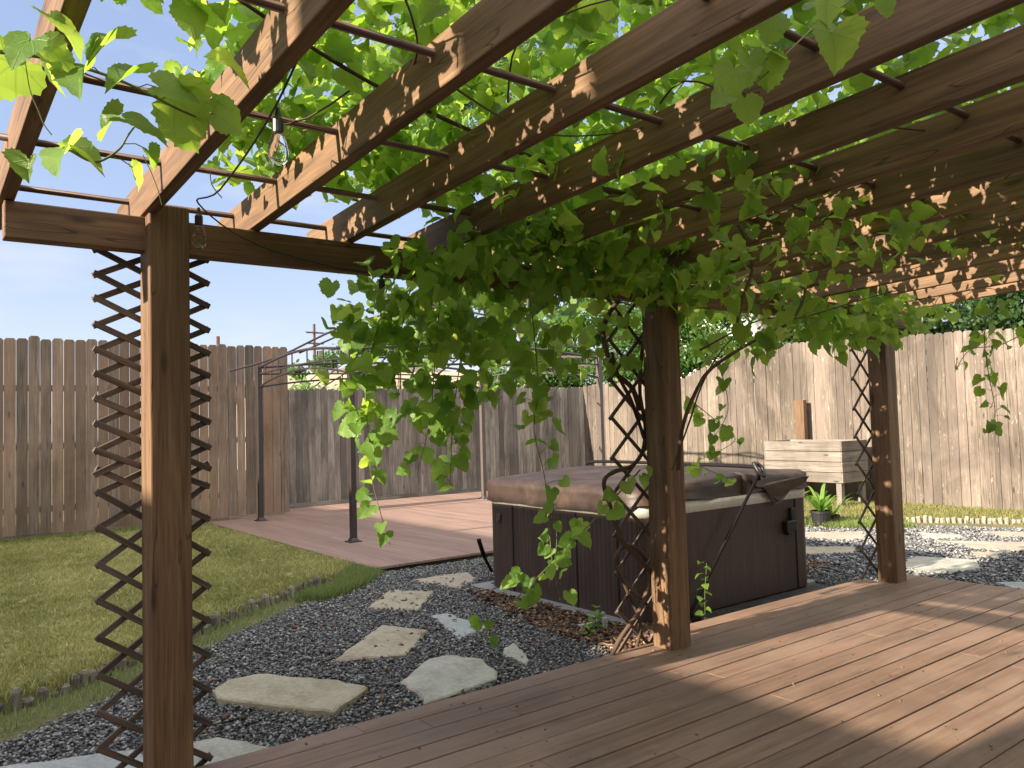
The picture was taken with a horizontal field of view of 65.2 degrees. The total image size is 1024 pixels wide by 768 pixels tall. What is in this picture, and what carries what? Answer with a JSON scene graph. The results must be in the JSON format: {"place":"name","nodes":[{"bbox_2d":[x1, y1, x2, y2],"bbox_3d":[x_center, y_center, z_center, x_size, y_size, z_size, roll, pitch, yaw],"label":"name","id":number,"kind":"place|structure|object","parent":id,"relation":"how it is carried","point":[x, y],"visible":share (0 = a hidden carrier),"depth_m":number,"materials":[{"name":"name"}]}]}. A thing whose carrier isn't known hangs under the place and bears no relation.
{"place":"outdoors","nodes":[
{"label":"outdoors","id":0,"kind":"place"},
{"bbox_2d":[0,522,353,711],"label":"lawn","id":1,"kind":"structure","parent":0,"point":[49,660],"depth_m":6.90,"materials":[{"name":"green plant"}]},
{"bbox_2d":[216,336,219,457],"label":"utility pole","id":2,"kind":"object","parent":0,"point":[217,340],"visible":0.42,"depth_m":43.26,"materials":[{"name":"brown wood"}]},
{"bbox_2d":[236,371,524,447],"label":"shed","id":3,"kind":"structure","parent":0,"point":[330,385],"depth_m":28.30,"materials":[{"name":"beige"}]},
{"bbox_2d":[329,364,452,372],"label":"house","id":4,"kind":"structure","parent":0,"point":[416,369],"depth_m":47.52,"materials":[{"name":"white paint"}]},
{"bbox_2d":[0,0,1022,441],"label":"sky","id":5,"kind":"structure","parent":0,"point":[46,291],"materials":[{"name":"blue"}]},
{"bbox_2d":[0,433,1023,742],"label":"ground","id":6,"kind":"structure","parent":0,"point":[34,723],"depth_m":4.56,"materials":[{"name":"green plant"}]},
{"bbox_2d":[0,521,206,543],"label":"grass strip","id":7,"kind":"object","parent":6,"relation":"on","point":[73,534],"depth_m":10.85,"materials":[{"name":"green plant"}]},
{"bbox_2d":[0,336,289,540],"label":"wooden fence","id":8,"kind":"object","parent":6,"relation":"on","point":[33,387],"visible":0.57,"depth_m":11.32,"materials":[{"name":"brown wood"}]},
{"bbox_2d":[0,584,319,735],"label":"edge grass","id":9,"kind":"structure","parent":6,"relation":"on","point":[218,634],"depth_m":4.57,"materials":[{"name":"green plant"}]},
{"bbox_2d":[0,561,355,715],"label":"lawn edging","id":10,"kind":"object","parent":6,"relation":"on","point":[15,700],"visible":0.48,"depth_m":4.97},
{"bbox_2d":[288,375,338,400],"bbox_3d":[-3.710,1.045,15.375,2.061,2.518,1.228,0,-3,-37],"label":"shrub","id":11,"kind":"object","parent":6,"relation":"on","point":[302,386],"visible":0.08,"depth_m":15.20,"materials":[{"name":"green plant"}]},
{"bbox_2d":[292,561,383,602],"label":"edge grass","id":12,"kind":"structure","parent":6,"relation":"on","point":[351,578],"depth_m":7.07,"materials":[{"name":"green plant"}]},
{"bbox_2d":[288,343,394,389],"bbox_3d":[-4.786,0.467,22.647,4.708,4.430,1.580,0,-3,-37],"label":"broadleaf tree","id":13,"kind":"object","parent":6,"relation":"on","point":[334,355],"visible":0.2,"depth_m":22.36,"materials":[{"name":"green plant"}]},
{"bbox_2d":[254,387,585,507],"bbox_3d":[-1.437,1.175,16.264,7.970,2.258,0.157,0,-3,-37],"label":"wooden fence","id":14,"kind":"object","parent":6,"relation":"on","point":[318,462],"visible":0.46,"depth_m":15.75,"materials":[{"name":"brown wood"}]},
{"bbox_2d":[0,556,855,766],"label":"gravel","id":15,"kind":"structure","parent":6,"relation":"on","point":[265,635],"depth_m":4.96,"materials":[{"name":"grey gravel"}]},
{"bbox_2d":[0,749,142,767],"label":"flagstone","id":16,"kind":"object","parent":15,"relation":"on","point":[98,760],"visible":0.57,"depth_m":3.48,"materials":[{"name":"grey stone"}]},
{"bbox_2d":[194,737,268,765],"bbox_3d":[-1.315,1.649,3.549,0.428,0.041,0.316,-3,-3,30],"label":"flagstone","id":17,"kind":"object","parent":15,"relation":"on","point":[218,749],"visible":0.49,"depth_m":3.59,"materials":[{"name":"grey stone"}]},
{"bbox_2d":[213,674,367,719],"bbox_3d":[-1.215,1.671,4.306,0.870,0.066,0.442,-3,-3,20],"label":"flagstone","id":18,"kind":"object","parent":15,"relation":"on","point":[308,696],"visible":0.93,"depth_m":4.23,"materials":[{"name":"beige stone"}]},
{"bbox_2d":[333,625,427,662],"bbox_3d":[-0.816,1.715,5.258,0.410,0.048,0.878,-2,-3,10],"label":"flagstone","id":19,"kind":"object","parent":15,"relation":"on","point":[395,636],"visible":0.91,"depth_m":5.20,"materials":[{"name":"beige stone"}]},
{"bbox_2d":[137,572,636,754],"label":"leaf litter","id":20,"kind":"object","parent":15,"relation":"on","point":[243,717],"visible":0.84,"depth_m":5.03,"materials":[{"name":"brown plant"}]},
{"bbox_2d":[367,590,433,610],"bbox_3d":[-0.900,1.784,6.583,0.433,0.042,0.722,-2,-3,6],"label":"flagstone","id":21,"kind":"object","parent":15,"relation":"on","point":[388,600],"visible":0.85,"depth_m":6.52,"materials":[{"name":"beige stone"}]},
{"bbox_2d":[412,572,476,588],"bbox_3d":[-0.500,1.808,7.321,0.590,0.042,0.631,0,-3,-37],"label":"flagstone","id":22,"kind":"object","parent":15,"relation":"on","point":[459,578],"visible":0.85,"depth_m":7.34,"materials":[{"name":"beige stone"}]},
{"bbox_2d":[400,655,497,704],"bbox_3d":[-0.380,1.663,4.524,0.660,0.056,0.640,0,-3,-37],"label":"flagstone","id":23,"kind":"object","parent":15,"relation":"on","point":[433,680],"visible":0.94,"depth_m":4.45,"materials":[{"name":"grey stone"}]},
{"bbox_2d":[431,613,484,639],"bbox_3d":[-0.365,1.727,5.718,0.289,0.042,0.746,0,-3,-23],"label":"flagstone","id":24,"kind":"object","parent":15,"relation":"on","point":[461,626],"visible":0.71,"depth_m":5.68,"materials":[{"name":"grey stone"}]},
{"bbox_2d":[477,539,493,572],"bbox_3d":[-0.221,1.666,7.636,0.260,0.396,0.042,0,-3,-37],"label":"lifter lever","id":25,"kind":"object","parent":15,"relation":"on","point":[481,548],"visible":0.76,"depth_m":7.58,"materials":[{"name":"black metal"}]},
{"bbox_2d":[503,643,528,666],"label":"flagstone","id":26,"kind":"object","parent":15,"relation":"on","point":[513,650],"visible":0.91,"depth_m":4.92,"materials":[{"name":"grey stone"}]},
{"bbox_2d":[467,588,691,650],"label":"mulch","id":27,"kind":"object","parent":15,"relation":"on","point":[596,638],"visible":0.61,"depth_m":5.64,"materials":[{"name":"brown wood"}]},
{"bbox_2d":[583,623,595,636],"bbox_3d":[0.516,1.638,5.303,0.108,0.113,0.100,-4,-4,39],"label":"seedling","id":28,"kind":"object","parent":27,"relation":"on","point":[588,627],"visible":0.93,"depth_m":5.29,"materials":[{"name":"green plant"}]},
{"bbox_2d":[578,611,604,626],"bbox_3d":[0.485,1.651,5.606,0.352,0.134,0.057,-3,-3,26],"label":"conduit","id":29,"kind":"object","parent":27,"relation":"on","point":[602,614],"visible":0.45,"depth_m":5.55,"materials":[{"name":"grey plastic"}]},
{"bbox_2d":[585,604,602,628],"bbox_3d":[0.573,1.613,5.492,0.128,0.180,0.121,-1,-3,-13],"label":"seedling","id":30,"kind":"object","parent":27,"relation":"on","point":[597,614],"visible":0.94,"depth_m":5.49,"materials":[{"name":"green plant"}]},
{"bbox_2d":[601,617,607,627],"bbox_3d":[0.635,1.658,5.469,0.044,0.120,0.044,0,-3,-37],"label":"pipe stub","id":31,"kind":"object","parent":27,"relation":"on","point":[604,620],"visible":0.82,"depth_m":5.46,"materials":[{"name":"grey plastic"}]},
{"bbox_2d":[471,579,814,626],"bbox_3d":[1.114,1.748,6.939,2.220,0.055,1.970,0,-3,-37],"label":"tub pad","id":32,"kind":"object","parent":15,"relation":"on","point":[487,585],"visible":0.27,"depth_m":6.31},
{"bbox_2d":[487,460,808,624],"bbox_3d":[1.167,1.203,6.875,2.120,1.095,2.064,0,-3,-37],"label":"hot tub","id":33,"kind":"object","parent":32,"relation":"on","point":[746,541],"visible":0.73,"depth_m":6.22,"materials":[{"name":"black plastic"}]},
{"bbox_2d":[694,561,711,618],"bbox_3d":[1.351,1.467,5.637,0.135,0.439,0.117,0,-3,-37],"label":"seedling","id":34,"kind":"object","parent":15,"relation":"on","point":[699,598],"visible":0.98,"depth_m":5.63,"materials":[{"name":"green plant"}]},
{"bbox_2d":[380,553,492,572],"bbox_3d":[-0.833,2.051,12.154,6.020,0.062,6.230,0,-3,-37],"label":"platform frame","id":35,"kind":"object","parent":6,"relation":"on","point":[438,562],"visible":0.02,"depth_m":8.29,"materials":[{"name":"black wood"}]},
{"bbox_2d":[207,491,492,569],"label":"patio platform","id":36,"kind":"structure","parent":35,"relation":"on","point":[425,529],"depth_m":10.80,"materials":[{"name":"brown wood"}]},
{"bbox_2d":[229,303,619,542],"bbox_3d":[-1.257,0.341,12.245,4.886,3.332,3.729,0,-3,-37],"label":"gazebo frame","id":37,"kind":"object","parent":36,"relation":"on","point":[353,538],"visible":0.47,"depth_m":12.19,"materials":[{"name":"brown metal"}]},
{"bbox_2d":[305,324,573,369],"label":"utility pole","id":38,"kind":"object","parent":6,"relation":"on","point":[314,332],"visible":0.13,"depth_m":44.55,"materials":[{"name":"wood"}]},
{"bbox_2d":[401,557,492,576],"bbox_3d":[1.591,1.974,12.418,3.936,0.065,10.396,-2,-3,9],"label":"grass strip","id":39,"kind":"object","parent":6,"relation":"on","point":[446,566],"depth_m":8.01,"materials":[{"name":"green plant"}]},
{"bbox_2d":[384,287,541,388],"bbox_3d":[-1.400,-0.697,24.805,6.430,6.781,3.167,0,-3,-37],"label":"broadleaf tree","id":40,"kind":"object","parent":6,"relation":"on","point":[524,302],"visible":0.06,"depth_m":24.18,"materials":[{"name":"green plant"}]},
{"bbox_2d":[0,0,1023,767],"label":"pergola","id":41,"kind":"object","parent":6,"relation":"on","point":[954,164],"visible":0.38,"depth_m":3.07,"materials":[{"name":"brown wood"}]},
{"bbox_2d":[91,250,211,477],"bbox_3d":[-1.451,-0.136,3.239,0.450,1.004,0.023,0,-3,-37],"label":"trellis","id":42,"kind":"object","parent":41,"relation":"attached to","point":[101,274],"visible":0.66,"depth_m":3.17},
{"bbox_2d":[94,460,213,767],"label":"trellis","id":43,"kind":"object","parent":41,"relation":"attached to","point":[124,724],"visible":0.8,"depth_m":3.14,"materials":[{"name":"brown wood"}]},
{"bbox_2d":[0,0,1023,655],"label":"grape vine","id":44,"kind":"object","parent":41,"relation":"attached to","point":[184,106],"visible":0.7,"depth_m":3.63,"materials":[{"name":"green plant"}]},
{"bbox_2d":[191,63,992,321],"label":"string lights","id":45,"kind":"object","parent":41,"relation":"hanging from","point":[278,152],"visible":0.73,"depth_m":2.59,"materials":[{"name":"black plastic"}]},
{"bbox_2d":[606,300,652,652],"bbox_3d":[0.803,0.538,4.908,0.543,2.126,0.023,0,-3,-37],"label":"trellis","id":46,"kind":"object","parent":41,"relation":"attached to","point":[637,485],"visible":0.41,"depth_m":4.82,"materials":[{"name":"brown wood"}]},
{"bbox_2d":[849,347,877,580],"bbox_3d":[2.949,0.514,6.537,0.543,2.096,0.023,0,-3,-37],"label":"trellis","id":47,"kind":"object","parent":41,"relation":"attached to","point":[861,469],"visible":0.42,"depth_m":6.44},
{"bbox_2d":[354,3,726,388],"bbox_3d":[1.986,-5.683,23.092,15.638,16.374,4.729,0,-3,-37],"label":"broadleaf tree","id":48,"kind":"object","parent":6,"relation":"on","point":[538,52],"visible":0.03,"depth_m":21.61,"materials":[{"name":"green plant"}]},
{"bbox_2d":[539,296,635,384],"bbox_3d":[2.450,-0.358,21.760,5.484,5.595,2.455,0,-3,-37],"label":"broadleaf tree","id":49,"kind":"object","parent":6,"relation":"on","point":[556,317],"visible":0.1,"depth_m":21.06,"materials":[{"name":"green plant"}]},
{"bbox_2d":[478,307,754,387],"bbox_3d":[2.624,0.191,19.012,7.421,4.225,3.903,-3,-3,28],"label":"broadleaf tree","id":50,"kind":"object","parent":6,"relation":"on","point":[691,363],"visible":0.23,"depth_m":19.20,"materials":[{"name":"green plant"}]},
{"bbox_2d":[593,308,764,377],"bbox_3d":[4.464,-0.492,19.388,2.718,5.562,6.966,0,-3,-37],"label":"broadleaf tree","id":51,"kind":"object","parent":6,"relation":"on","point":[687,328],"visible":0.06,"depth_m":19.12,"materials":[{"name":"green plant"}]},
{"bbox_2d":[756,157,816,343],"bbox_3d":[8.611,-2.421,20.366,4.273,9.258,13.363,0,-3,-37],"label":"broadleaf tree","id":52,"kind":"object","parent":6,"relation":"on","point":[764,325],"depth_m":22.11,"materials":[{"name":"green plant"}]},
{"bbox_2d":[794,400,810,497],"bbox_3d":[5.027,1.129,13.852,0.100,1.700,0.180,0,-3,-37],"label":"timber stake","id":53,"kind":"object","parent":6,"relation":"on","point":[801,426],"visible":0.45,"depth_m":13.82,"materials":[{"name":"brown wood"}]},
{"bbox_2d":[583,328,1023,510],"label":"wooden fence","id":54,"kind":"object","parent":6,"relation":"on","point":[823,385],"visible":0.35,"depth_m":12.62,"materials":[{"name":"brown wood"}]},
{"bbox_2d":[764,440,868,505],"bbox_3d":[4.966,1.434,13.093,0.750,1.021,1.400,0,-3,-37],"label":"planter box","id":55,"kind":"object","parent":6,"relation":"on","point":[828,461],"visible":0.68,"depth_m":12.66,"materials":[{"name":"wood"}]},
{"bbox_2d":[819,495,850,520],"bbox_3d":[4.236,1.628,10.516,0.627,0.425,0.668,-3,-3,19],"label":"potted plant","id":56,"kind":"object","parent":6,"relation":"on","point":[834,515],"visible":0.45,"depth_m":10.46,"materials":[{"name":"green plant"}]},
{"bbox_2d":[804,514,919,528],"bbox_3d":[4.354,1.768,10.277,1.673,0.117,1.019,-3,-3,24],"label":"grass strip","id":57,"kind":"object","parent":6,"relation":"on","point":[845,521],"depth_m":10.08,"materials":[{"name":"green plant"}]},
{"bbox_2d":[804,483,841,526],"bbox_3d":[3.938,1.567,10.262,0.666,0.538,0.609,-1,-3,-10],"label":"potted plant","id":58,"kind":"object","parent":57,"relation":"on","point":[820,513],"visible":0.94,"depth_m":10.15,"materials":[{"name":"green plant"}]},
{"bbox_2d":[780,291,1023,415],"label":"broadleaf tree","id":59,"kind":"object","parent":6,"relation":"on","point":[1014,320],"visible":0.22,"depth_m":13.68,"materials":[{"name":"green plant"}]},
{"bbox_2d":[804,496,1023,524],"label":"grass strip","id":60,"kind":"object","parent":6,"relation":"on","point":[971,512],"depth_m":11.37,"materials":[{"name":"green plant"}]},
{"bbox_2d":[860,515,1023,524],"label":"scalloped edging","id":61,"kind":"object","parent":6,"relation":"on","point":[926,518],"visible":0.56,"depth_m":10.23,"materials":[{"name":"stone"}]},
{"bbox_2d":[952,292,1023,480],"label":"broadleaf tree","id":62,"kind":"object","parent":6,"relation":"on","point":[1021,296],"visible":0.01,"depth_m":15.41,"materials":[{"name":"green plant"}]},
{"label":"deck frame","id":63,"kind":"structure","parent":6,"relation":"on","visible":0},
{"bbox_2d":[196,574,1023,767],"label":"deck","id":64,"kind":"structure","parent":63,"relation":"on","point":[963,662],"depth_m":3.78,"materials":[{"name":"brown wood"}]},
{"bbox_2d":[305,585,1018,766],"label":"leaf litter","id":65,"kind":"object","parent":64,"relation":"on","point":[696,734],"visible":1,"depth_m":3.82,"materials":[{"name":"brown plant"}]},
{"bbox_2d":[681,313,930,437],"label":"house","id":66,"kind":"structure","parent":0,"point":[756,325],"depth_m":28.44,"materials":[{"name":"white paint"}]},
{"bbox_2d":[805,525,1023,588],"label":"gravel","id":67,"kind":"structure","parent":0,"point":[966,533],"depth_m":7.99,"materials":[{"name":"grey gravel"}]},
{"bbox_2d":[806,559,829,572],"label":"mulch","id":68,"kind":"object","parent":67,"relation":"on","point":[814,562],"visible":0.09,"depth_m":7.54,"materials":[{"name":"brown wood"}]},
{"bbox_2d":[806,546,855,555],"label":"flagstone","id":69,"kind":"object","parent":67,"relation":"on","point":[826,550],"visible":0.62,"depth_m":8.37,"materials":[{"name":"beige stone"}]},
{"bbox_2d":[805,531,864,540],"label":"flagstone","id":70,"kind":"object","parent":67,"relation":"on","point":[846,535],"visible":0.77,"depth_m":9.37,"materials":[{"name":"beige stone"}]},
{"bbox_2d":[918,532,965,539],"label":"flagstone","id":71,"kind":"object","parent":67,"relation":"on","point":[941,535],"visible":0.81,"depth_m":9.11,"materials":[{"name":"grey stone"}]},
{"bbox_2d":[906,556,980,573],"bbox_3d":[3.955,1.688,7.401,0.663,0.042,0.893,-4,-4,41],"label":"flagstone","id":72,"kind":"object","parent":67,"relation":"on","point":[937,565],"visible":0.82,"depth_m":7.40,"materials":[{"name":"grey stone"}]},
{"bbox_2d":[937,540,1023,551],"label":"flagstone","id":73,"kind":"object","parent":67,"relation":"on","point":[1003,545],"visible":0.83,"depth_m":8.40,"materials":[{"name":"beige stone"}]},
{"bbox_2d":[972,552,999,557],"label":"flagstone","id":74,"kind":"object","parent":67,"relation":"on","point":[991,554],"visible":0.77,"depth_m":7.89,"materials":[{"name":"beige stone"}]},
{"bbox_2d":[980,531,1023,536],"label":"flagstone","id":75,"kind":"object","parent":67,"relation":"on","point":[1005,533],"visible":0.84,"depth_m":9.15,"materials":[{"name":"beige stone"}]},
{"bbox_2d":[995,582,1023,588],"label":"flagstone","id":76,"kind":"object","parent":67,"relation":"on","point":[1020,585],"visible":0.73,"depth_m":6.48,"materials":[{"name":"grey stone"}]}
]}

